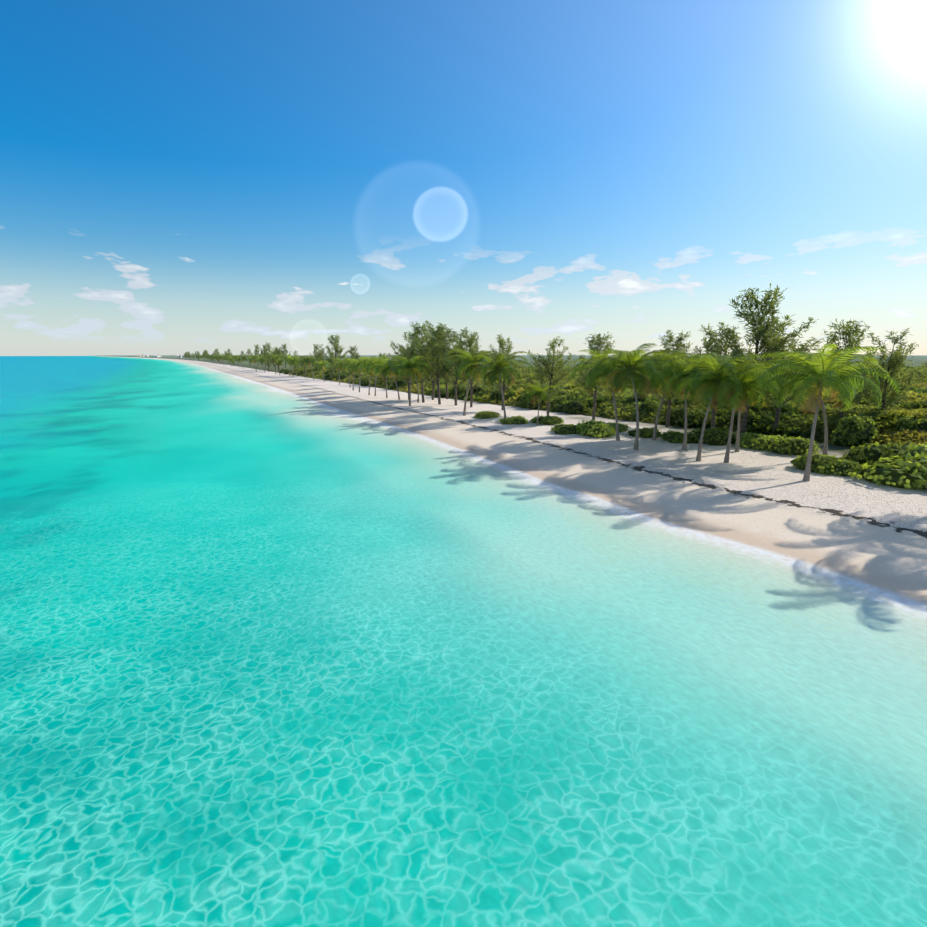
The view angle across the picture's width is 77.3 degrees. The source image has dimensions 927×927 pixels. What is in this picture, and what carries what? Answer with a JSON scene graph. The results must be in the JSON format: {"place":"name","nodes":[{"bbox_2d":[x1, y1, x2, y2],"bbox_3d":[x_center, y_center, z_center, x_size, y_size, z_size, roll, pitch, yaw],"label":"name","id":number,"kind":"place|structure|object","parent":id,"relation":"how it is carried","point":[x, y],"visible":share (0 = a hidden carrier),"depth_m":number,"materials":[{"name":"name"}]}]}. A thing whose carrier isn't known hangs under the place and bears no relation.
{"place":"outdoors","nodes":[
{"label":"outdoors","id":0,"kind":"place"},
{"bbox_2d":[0,356,926,926],"bbox_3d":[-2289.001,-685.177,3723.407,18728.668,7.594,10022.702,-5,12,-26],"label":"ground","id":1,"kind":"structure","parent":0,"point":[854,534],"depth_m":20.61,"materials":[{"name":"teal liquid"}]},
{"bbox_2d":[247,355,258,371],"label":"palm","id":2,"kind":"object","parent":1,"relation":"on","point":[253,357],"visible":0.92,"depth_m":334.95,"materials":[{"name":"green plant"}]},
{"bbox_2d":[251,344,261,365],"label":"casuarina tree","id":3,"kind":"object","parent":1,"relation":"on","point":[256,351],"visible":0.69,"depth_m":411.56,"materials":[{"name":"green plant"}]},
{"bbox_2d":[255,356,269,370],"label":"palm","id":4,"kind":"object","parent":1,"relation":"on","point":[262,359],"visible":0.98,"depth_m":311.16,"materials":[{"name":"green plant"}]},
{"bbox_2d":[262,342,271,357],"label":"casuarina tree","id":5,"kind":"object","parent":1,"relation":"on","point":[268,349],"visible":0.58,"depth_m":349.68,"materials":[{"name":"green plant"}]},
{"bbox_2d":[263,351,271,371],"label":"casuarina tree","id":6,"kind":"object","parent":1,"relation":"on","point":[268,363],"visible":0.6,"depth_m":318.52,"materials":[{"name":"green plant"}]},
{"bbox_2d":[268,354,282,373],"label":"palm","id":7,"kind":"object","parent":1,"relation":"on","point":[275,357],"visible":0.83,"depth_m":289.84,"materials":[{"name":"green plant"}]},
{"bbox_2d":[275,347,284,368],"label":"casuarina tree","id":8,"kind":"object","parent":1,"relation":"on","point":[278,350],"visible":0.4,"depth_m":323.48,"materials":[{"name":"green plant"}]},
{"bbox_2d":[275,358,287,374],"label":"palm","id":9,"kind":"object","parent":1,"relation":"on","point":[280,363],"visible":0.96,"depth_m":272.39,"materials":[{"name":"green plant"}]},
{"bbox_2d":[280,343,290,367],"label":"casuarina tree","id":10,"kind":"object","parent":1,"relation":"on","point":[284,350],"visible":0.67,"depth_m":341.31,"materials":[{"name":"green plant"}]},
{"bbox_2d":[285,357,299,376],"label":"palm","id":11,"kind":"object","parent":1,"relation":"on","point":[292,360],"visible":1,"depth_m":252.60,"materials":[{"name":"green plant"}]},
{"bbox_2d":[298,355,313,377],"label":"palm","id":12,"kind":"object","parent":1,"relation":"on","point":[304,363],"visible":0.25,"depth_m":239.99,"materials":[{"name":"green plant"}]},
{"bbox_2d":[301,355,320,379],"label":"palm","id":13,"kind":"object","parent":1,"relation":"on","point":[310,359],"visible":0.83,"depth_m":221.66,"materials":[{"name":"green plant"}]},
{"bbox_2d":[309,344,321,369],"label":"casuarina tree","id":14,"kind":"object","parent":1,"relation":"on","point":[315,349],"visible":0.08,"depth_m":262.52,"materials":[{"name":"green plant"}]},
{"bbox_2d":[313,344,326,369],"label":"casuarina tree","id":15,"kind":"object","parent":1,"relation":"on","point":[320,354],"visible":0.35,"depth_m":253.07,"materials":[{"name":"green plant"}]},
{"bbox_2d":[314,361,329,381],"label":"palm","id":16,"kind":"object","parent":1,"relation":"on","point":[323,364],"visible":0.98,"depth_m":203.86,"materials":[{"name":"green plant"}]},
{"bbox_2d":[325,352,336,378],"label":"casuarina tree","id":17,"kind":"object","parent":1,"relation":"on","point":[333,367],"visible":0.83,"depth_m":214.10,"materials":[{"name":"green plant"}]},
{"bbox_2d":[322,335,348,371],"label":"casuarina tree","id":18,"kind":"object","parent":1,"relation":"on","point":[338,351],"visible":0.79,"depth_m":230.83,"materials":[{"name":"green plant"}]},
{"bbox_2d":[330,358,345,384],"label":"palm","id":19,"kind":"object","parent":1,"relation":"on","point":[338,366],"visible":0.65,"depth_m":186.09,"materials":[{"name":"green plant"}]},
{"bbox_2d":[336,373,346,379],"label":"bush","id":20,"kind":"object","parent":1,"relation":"on","point":[343,376],"visible":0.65,"depth_m":207.53,"materials":[{"name":"green plant"}]},
{"bbox_2d":[334,356,356,386],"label":"palm","id":21,"kind":"object","parent":1,"relation":"on","point":[345,367],"visible":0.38,"depth_m":170.35,"materials":[{"name":"green plant"}]},
{"bbox_2d":[338,358,361,390],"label":"palm","id":22,"kind":"object","parent":1,"relation":"on","point":[347,363],"visible":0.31,"depth_m":155.62,"materials":[{"name":"green plant"}]},
{"bbox_2d":[340,345,360,367],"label":"casuarina tree","id":23,"kind":"object","parent":1,"relation":"on","point":[353,354],"visible":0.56,"depth_m":219.14,"materials":[{"name":"green plant"}]},
{"bbox_2d":[344,359,368,391],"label":"palm","id":24,"kind":"object","parent":1,"relation":"on","point":[356,371],"visible":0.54,"depth_m":147.41,"materials":[{"name":"green plant"}]},
{"bbox_2d":[360,379,370,385],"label":"bush","id":25,"kind":"object","parent":1,"relation":"on","point":[364,382],"visible":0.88,"depth_m":175.79,"materials":[{"name":"green plant"}]},
{"bbox_2d":[356,356,379,394],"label":"palm","id":26,"kind":"object","parent":1,"relation":"on","point":[362,366],"visible":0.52,"depth_m":137.21,"materials":[{"name":"green plant"}]},
{"bbox_2d":[358,356,389,395],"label":"palm","id":27,"kind":"object","parent":1,"relation":"on","point":[364,363],"visible":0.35,"depth_m":136.50,"materials":[{"name":"green plant"}]},
{"bbox_2d":[366,358,398,397],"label":"palm","id":28,"kind":"object","parent":1,"relation":"on","point":[381,361],"visible":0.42,"depth_m":127.84,"materials":[{"name":"green plant"}]},
{"bbox_2d":[370,360,399,399],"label":"palm","id":29,"kind":"object","parent":1,"relation":"on","point":[383,366],"visible":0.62,"depth_m":123.26,"materials":[{"name":"green plant"}]},
{"bbox_2d":[392,379,403,387],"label":"bush","id":30,"kind":"object","parent":1,"relation":"on","point":[399,382],"visible":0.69,"depth_m":158.73,"materials":[{"name":"green plant"}]},
{"bbox_2d":[387,330,427,399],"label":"casuarina tree","id":31,"kind":"object","parent":1,"relation":"on","point":[402,347],"visible":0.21,"depth_m":121.92,"materials":[{"name":"green plant"}]},
{"bbox_2d":[385,355,433,405],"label":"palm","id":32,"kind":"object","parent":1,"relation":"on","point":[407,370],"visible":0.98,"depth_m":106.56,"materials":[{"name":"green plant"}]},
{"bbox_2d":[393,361,435,402],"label":"palm","id":33,"kind":"object","parent":1,"relation":"on","point":[416,380],"visible":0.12,"depth_m":116.09,"materials":[{"name":"green plant"}]},
{"bbox_2d":[386,320,445,402],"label":"casuarina tree","id":34,"kind":"object","parent":1,"relation":"on","point":[417,345],"visible":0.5,"depth_m":114.52,"materials":[{"name":"green plant"}]},
{"bbox_2d":[412,329,445,399],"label":"casuarina tree","id":35,"kind":"object","parent":1,"relation":"on","point":[432,369],"visible":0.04,"depth_m":122.46,"materials":[{"name":"green plant"}]},
{"bbox_2d":[415,323,458,404],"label":"casuarina tree","id":36,"kind":"object","parent":1,"relation":"on","point":[438,333],"visible":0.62,"depth_m":110.49,"materials":[{"name":"green plant"}]},
{"bbox_2d":[434,386,448,397],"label":"bush","id":37,"kind":"object","parent":1,"relation":"on","point":[442,392],"visible":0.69,"depth_m":129.12,"materials":[{"name":"green plant"}]},
{"bbox_2d":[430,328,455,398],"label":"casuarina tree","id":38,"kind":"object","parent":1,"relation":"on","point":[447,342],"visible":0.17,"depth_m":123.35,"materials":[{"name":"green plant"}]},
{"bbox_2d":[430,327,480,404],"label":"casuarina tree","id":39,"kind":"object","parent":1,"relation":"on","point":[452,376],"visible":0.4,"depth_m":108.47,"materials":[{"name":"green plant"}]},
{"bbox_2d":[446,331,488,406],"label":"casuarina tree","id":40,"kind":"object","parent":1,"relation":"on","point":[470,339],"visible":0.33,"depth_m":104.17,"materials":[{"name":"green plant"}]},
{"bbox_2d":[444,348,504,415],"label":"palm","id":41,"kind":"object","parent":1,"relation":"on","point":[467,371],"visible":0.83,"depth_m":90.06,"materials":[{"name":"green plant"}]},
{"bbox_2d":[468,385,483,394],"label":"bush","id":42,"kind":"object","parent":1,"relation":"on","point":[477,389],"visible":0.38,"depth_m":123.98,"materials":[{"name":"green plant"}]},
{"bbox_2d":[473,411,500,418],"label":"shrub","id":43,"kind":"object","parent":1,"relation":"on","point":[485,415],"visible":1,"depth_m":89.00,"materials":[{"name":"green plant"}]},
{"bbox_2d":[489,388,501,399],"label":"bush","id":44,"kind":"object","parent":1,"relation":"on","point":[495,395],"visible":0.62,"depth_m":113.71,"materials":[{"name":"green plant"}]},
{"bbox_2d":[461,351,532,417],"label":"palm","id":45,"kind":"object","parent":1,"relation":"on","point":[496,366],"visible":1,"depth_m":83.45,"materials":[{"name":"green plant"}]},
{"bbox_2d":[480,334,524,409],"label":"casuarina tree","id":46,"kind":"object","parent":1,"relation":"on","point":[502,342],"visible":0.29,"depth_m":98.24,"materials":[{"name":"green plant"}]},
{"bbox_2d":[93,355,926,446],"bbox_3d":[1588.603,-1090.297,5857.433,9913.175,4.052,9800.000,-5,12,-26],"label":"scrub forest","id":47,"kind":"object","parent":1,"relation":"on","point":[917,360],"visible":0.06,"depth_m":655.94,"materials":[{"name":"green plant"}]},
{"bbox_2d":[506,389,516,397],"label":"bush","id":48,"kind":"object","parent":1,"relation":"on","point":[511,393],"visible":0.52,"depth_m":112.67,"materials":[{"name":"green plant"}]},
{"bbox_2d":[498,415,528,424],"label":"shrub","id":49,"kind":"object","parent":1,"relation":"on","point":[517,420],"visible":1,"depth_m":81.23,"materials":[{"name":"green plant"}]},
{"bbox_2d":[519,399,528,407],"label":"bush","id":50,"kind":"object","parent":1,"relation":"on","point":[523,403],"visible":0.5,"depth_m":103.47,"materials":[{"name":"green plant"}]},
{"bbox_2d":[519,392,529,406],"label":"bush","id":51,"kind":"object","parent":1,"relation":"on","point":[524,396],"visible":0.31,"depth_m":104.46,"materials":[{"name":"green plant"}]},
{"bbox_2d":[527,396,543,409],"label":"bush","id":52,"kind":"object","parent":1,"relation":"on","point":[531,406],"visible":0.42,"depth_m":100.30,"materials":[{"name":"green plant"}]},
{"bbox_2d":[520,384,559,425],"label":"palm","id":53,"kind":"object","parent":1,"relation":"on","point":[539,392],"visible":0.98,"depth_m":78.33,"materials":[{"name":"green plant"}]},
{"bbox_2d":[530,415,563,424],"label":"shrub","id":54,"kind":"object","parent":1,"relation":"on","point":[550,420],"visible":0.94,"depth_m":81.02,"materials":[{"name":"green plant"}]},
{"bbox_2d":[522,336,579,415],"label":"casuarina tree","id":55,"kind":"object","parent":1,"relation":"on","point":[555,371],"visible":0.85,"depth_m":89.33,"materials":[{"name":"green plant"}]},
{"bbox_2d":[551,404,565,412],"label":"bush","id":56,"kind":"object","parent":1,"relation":"on","point":[557,408],"visible":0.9,"depth_m":96.32,"materials":[{"name":"green plant"}]},
{"bbox_2d":[550,388,568,396],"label":"bush","id":57,"kind":"object","parent":1,"relation":"on","point":[561,392],"visible":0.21,"depth_m":106.73,"materials":[{"name":"green plant"}]},
{"bbox_2d":[553,395,568,404],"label":"bush","id":58,"kind":"object","parent":1,"relation":"on","point":[561,398],"visible":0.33,"depth_m":100.59,"materials":[{"name":"green plant"}]},
{"bbox_2d":[551,423,578,434],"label":"shrub","id":59,"kind":"object","parent":1,"relation":"on","point":[563,429],"visible":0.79,"depth_m":70.94,"materials":[{"name":"green plant"}]},
{"bbox_2d":[563,400,585,413],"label":"bush","id":60,"kind":"object","parent":1,"relation":"on","point":[574,407],"visible":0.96,"depth_m":92.81,"materials":[{"name":"green plant"}]},
{"bbox_2d":[576,419,615,437],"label":"shrub","id":61,"kind":"object","parent":1,"relation":"on","point":[596,428],"visible":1,"depth_m":68.51,"materials":[{"name":"green plant"}]},
{"bbox_2d":[569,333,624,419],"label":"casuarina tree","id":62,"kind":"object","parent":1,"relation":"on","point":[596,342],"visible":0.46,"depth_m":83.89,"materials":[{"name":"green plant"}]},
{"bbox_2d":[282,365,926,447],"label":"scrub leaves","id":63,"kind":"object","parent":1,"relation":"on","point":[913,404],"visible":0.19,"depth_m":82.64,"materials":[{"name":"green plant"}]},
{"bbox_2d":[565,349,653,440],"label":"palm","id":64,"kind":"object","parent":1,"relation":"on","point":[592,379],"visible":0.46,"depth_m":65.01,"materials":[{"name":"green plant"}]},
{"bbox_2d":[606,422,630,432],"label":"shrub","id":65,"kind":"object","parent":1,"relation":"on","point":[623,427],"visible":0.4,"depth_m":72.28,"materials":[{"name":"green plant"}]},
{"bbox_2d":[581,343,678,449],"bbox_3d":[16.826,-6.484,58.115,9.281,11.023,10.884,7,13,35],"label":"palm","id":66,"kind":"object","parent":1,"relation":"on","point":[633,365],"visible":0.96,"depth_m":56.94,"materials":[{"name":"green plant"}]},
{"bbox_2d":[625,394,648,402],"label":"bush","id":67,"kind":"object","parent":1,"relation":"on","point":[631,399],"visible":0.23,"depth_m":90.93,"materials":[{"name":"green plant"}]},
{"bbox_2d":[632,411,647,420],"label":"bush","id":68,"kind":"object","parent":1,"relation":"on","point":[643,414],"visible":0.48,"depth_m":82.81,"materials":[{"name":"green plant"}]},
{"bbox_2d":[626,427,662,437],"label":"shrub","id":69,"kind":"object","parent":1,"relation":"on","point":[644,432],"visible":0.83,"depth_m":67.27,"materials":[{"name":"green plant"}]},
{"bbox_2d":[634,398,660,413],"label":"bush","id":70,"kind":"object","parent":1,"relation":"on","point":[648,407],"visible":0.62,"depth_m":83.76,"materials":[{"name":"green plant"}]},
{"bbox_2d":[639,329,691,426],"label":"casuarina tree","id":71,"kind":"object","parent":1,"relation":"on","point":[678,345],"visible":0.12,"depth_m":74.12,"materials":[{"name":"green plant"}]},
{"bbox_2d":[631,350,716,440],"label":"palm","id":72,"kind":"object","parent":1,"relation":"on","point":[659,360],"visible":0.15,"depth_m":64.33,"materials":[{"name":"green plant"}]},
{"bbox_2d":[660,430,692,443],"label":"shrub","id":73,"kind":"object","parent":1,"relation":"on","point":[671,436],"visible":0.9,"depth_m":63.84,"materials":[{"name":"green plant"}]},
{"bbox_2d":[670,407,688,419],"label":"bush","id":74,"kind":"object","parent":1,"relation":"on","point":[677,411],"visible":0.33,"depth_m":79.34,"materials":[{"name":"green plant"}]},
{"bbox_2d":[640,353,736,449],"bbox_3d":[22.773,-6.296,59.893,9.599,9.821,9.134,-7,16,-44],"label":"palm","id":75,"kind":"object","parent":1,"relation":"on","point":[678,367],"visible":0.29,"depth_m":58.68,"materials":[{"name":"green plant"}]},
{"bbox_2d":[682,408,710,427],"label":"bush","id":76,"kind":"object","parent":1,"relation":"on","point":[695,418],"visible":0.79,"depth_m":75.48,"materials":[{"name":"green plant"}]},
{"bbox_2d":[688,427,735,445],"bbox_3d":[27.157,-2.905,63.338,5.187,2.234,5.286,-7,13,-32],"label":"shrub","id":77,"kind":"object","parent":1,"relation":"on","point":[715,436],"visible":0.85,"depth_m":62.10,"materials":[{"name":"green plant"}]},
{"bbox_2d":[661,352,781,460],"bbox_3d":[21.505,-4.537,50.304,9.548,10.094,9.408,1,12,-2],"label":"palm","id":78,"kind":"object","parent":1,"relation":"on","point":[728,366],"visible":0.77,"depth_m":49.33,"materials":[{"name":"green plant"}]},
{"bbox_2d":[687,322,755,428],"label":"casuarina tree","id":79,"kind":"object","parent":1,"relation":"on","point":[714,339],"visible":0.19,"depth_m":68.67,"materials":[{"name":"green plant"}]},
{"bbox_2d":[681,361,794,462],"bbox_3d":[23.566,-4.151,50.131,8.911,9.297,8.574,6,12,28],"label":"palm","id":80,"kind":"object","parent":1,"relation":"on","point":[747,384],"visible":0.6,"depth_m":48.80,"materials":[{"name":"green plant"}]},
{"bbox_2d":[735,413,757,427],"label":"bush","id":81,"kind":"object","parent":1,"relation":"on","point":[750,418],"visible":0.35,"depth_m":72.36,"materials":[{"name":"green plant"}]},
{"bbox_2d":[697,360,802,451],"bbox_3d":[26.719,-5.233,55.529,8.722,9.058,8.334,1,8,11],"label":"palm","id":82,"kind":"object","parent":1,"relation":"on","point":[781,385],"visible":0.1,"depth_m":54.79,"materials":[{"name":"green plant"}]},
{"bbox_2d":[732,432,770,446],"bbox_3d":[31.064,-2.494,61.338,5.188,1.851,5.202,1,11,8],"label":"shrub","id":83,"kind":"object","parent":1,"relation":"on","point":[745,436],"visible":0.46,"depth_m":60.08,"materials":[{"name":"green plant"}]},
{"bbox_2d":[703,283,823,434],"bbox_3d":[32.736,-11.224,65.277,11.900,17.284,10.174,3,11,14],"label":"casuarina tree","id":84,"kind":"object","parent":1,"relation":"on","point":[758,329],"visible":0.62,"depth_m":63.59,"materials":[{"name":"green plant"}]},
{"bbox_2d":[741,434,803,450],"bbox_3d":[31.689,-2.012,59.001,6.400,1.820,5.533,4,11,21],"label":"shrub","id":85,"kind":"object","parent":1,"relation":"on","point":[761,443],"visible":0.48,"depth_m":58.00,"materials":[{"name":"green plant"}]},
{"bbox_2d":[750,314,817,428],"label":"casuarina tree","id":86,"kind":"object","parent":1,"relation":"on","point":[792,346],"visible":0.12,"depth_m":66.33,"materials":[{"name":"green plant"}]},
{"bbox_2d":[768,436,821,455],"bbox_3d":[32.381,-1.666,56.669,4.552,2.076,5.428,6,12,30],"label":"shrub","id":87,"kind":"object","parent":1,"relation":"on","point":[792,445],"visible":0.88,"depth_m":55.16,"materials":[{"name":"green plant"}]},
{"bbox_2d":[763,344,880,456],"bbox_3d":[31.840,-5.410,52.773,10.168,10.603,9.578,3,10,17],"label":"palm","id":88,"kind":"object","parent":1,"relation":"on","point":[825,447],"visible":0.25,"depth_m":51.83,"materials":[{"name":"green plant"}]},
{"bbox_2d":[747,346,900,480],"bbox_3d":[26.689,-3.565,43.938,9.959,10.399,8.570,8,13,37],"label":"palm","id":89,"kind":"object","parent":1,"relation":"on","point":[823,375],"visible":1,"depth_m":42.89,"materials":[{"name":"green plant"}]},
{"bbox_2d":[790,451,865,476],"bbox_3d":[30.678,0.111,47.889,5.115,1.856,5.929,-4,11,-18],"label":"shrub","id":90,"kind":"object","parent":1,"relation":"on","point":[818,460],"visible":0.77,"depth_m":47.18,"materials":[{"name":"green plant"}]},
{"bbox_2d":[817,459,865,475],"bbox_3d":[30.647,0.349,47.355,4.378,1.385,5.444,-2,11,-8],"label":"shrub","id":91,"kind":"object","parent":1,"relation":"on","point":[826,471],"visible":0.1,"depth_m":46.33,"materials":[{"name":"green plant"}]},
{"bbox_2d":[803,318,883,417],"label":"casuarina tree","id":92,"kind":"object","parent":1,"relation":"on","point":[846,332],"visible":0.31,"depth_m":65.58,"materials":[{"name":"green plant"}]},
{"bbox_2d":[831,414,878,446],"bbox_3d":[40.801,-2.984,60.465,4.739,4.281,3.531,-3,11,-14],"label":"bush","id":93,"kind":"object","parent":1,"relation":"on","point":[854,430],"visible":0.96,"depth_m":59.50,"materials":[{"name":"green plant"}]},
{"bbox_2d":[850,406,869,410],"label":"bush","id":94,"kind":"object","parent":1,"relation":"on","point":[863,408],"visible":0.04,"depth_m":72.48,"materials":[{"name":"green plant"}]},
{"bbox_2d":[858,411,889,421],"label":"bush","id":95,"kind":"object","parent":1,"relation":"on","point":[867,412],"visible":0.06,"depth_m":64.40,"materials":[{"name":"green plant"}]},
{"bbox_2d":[838,441,916,466],"bbox_3d":[35.876,-0.458,48.868,6.916,2.932,6.376,-7,13,-33],"label":"shrub","id":96,"kind":"object","parent":1,"relation":"on","point":[868,454],"visible":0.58,"depth_m":48.10,"materials":[{"name":"green plant"}]},
{"bbox_2d":[846,455,926,489],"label":"shrub","id":97,"kind":"object","parent":1,"relation":"on","point":[910,473],"visible":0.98,"depth_m":42.39,"materials":[{"name":"green plant"}]},
{"bbox_2d":[860,328,926,409],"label":"casuarina tree","id":98,"kind":"object","parent":1,"relation":"on","point":[895,367],"visible":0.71,"depth_m":67.39,"materials":[{"name":"green plant"}]},
{"bbox_2d":[891,443,926,461],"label":"shrub","id":99,"kind":"object","parent":1,"relation":"on","point":[920,451],"visible":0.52,"depth_m":45.14,"materials":[{"name":"green plant"}]},
{"bbox_2d":[893,416,926,431],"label":"bush","id":100,"kind":"object","parent":1,"relation":"on","point":[921,424],"visible":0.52,"depth_m":59.32,"materials":[{"name":"green plant"}]},
{"bbox_2d":[0,356,926,926],"bbox_3d":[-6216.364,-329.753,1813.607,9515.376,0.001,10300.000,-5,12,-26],"label":"sea","id":101,"kind":"structure","parent":0,"point":[884,732],"depth_m":21.97,"materials":[{"name":"teal liquid"}]},
{"bbox_2d":[0,0,926,355],"label":"sky","id":102,"kind":"structure","parent":0,"point":[178,177],"materials":[{"name":"blue"}]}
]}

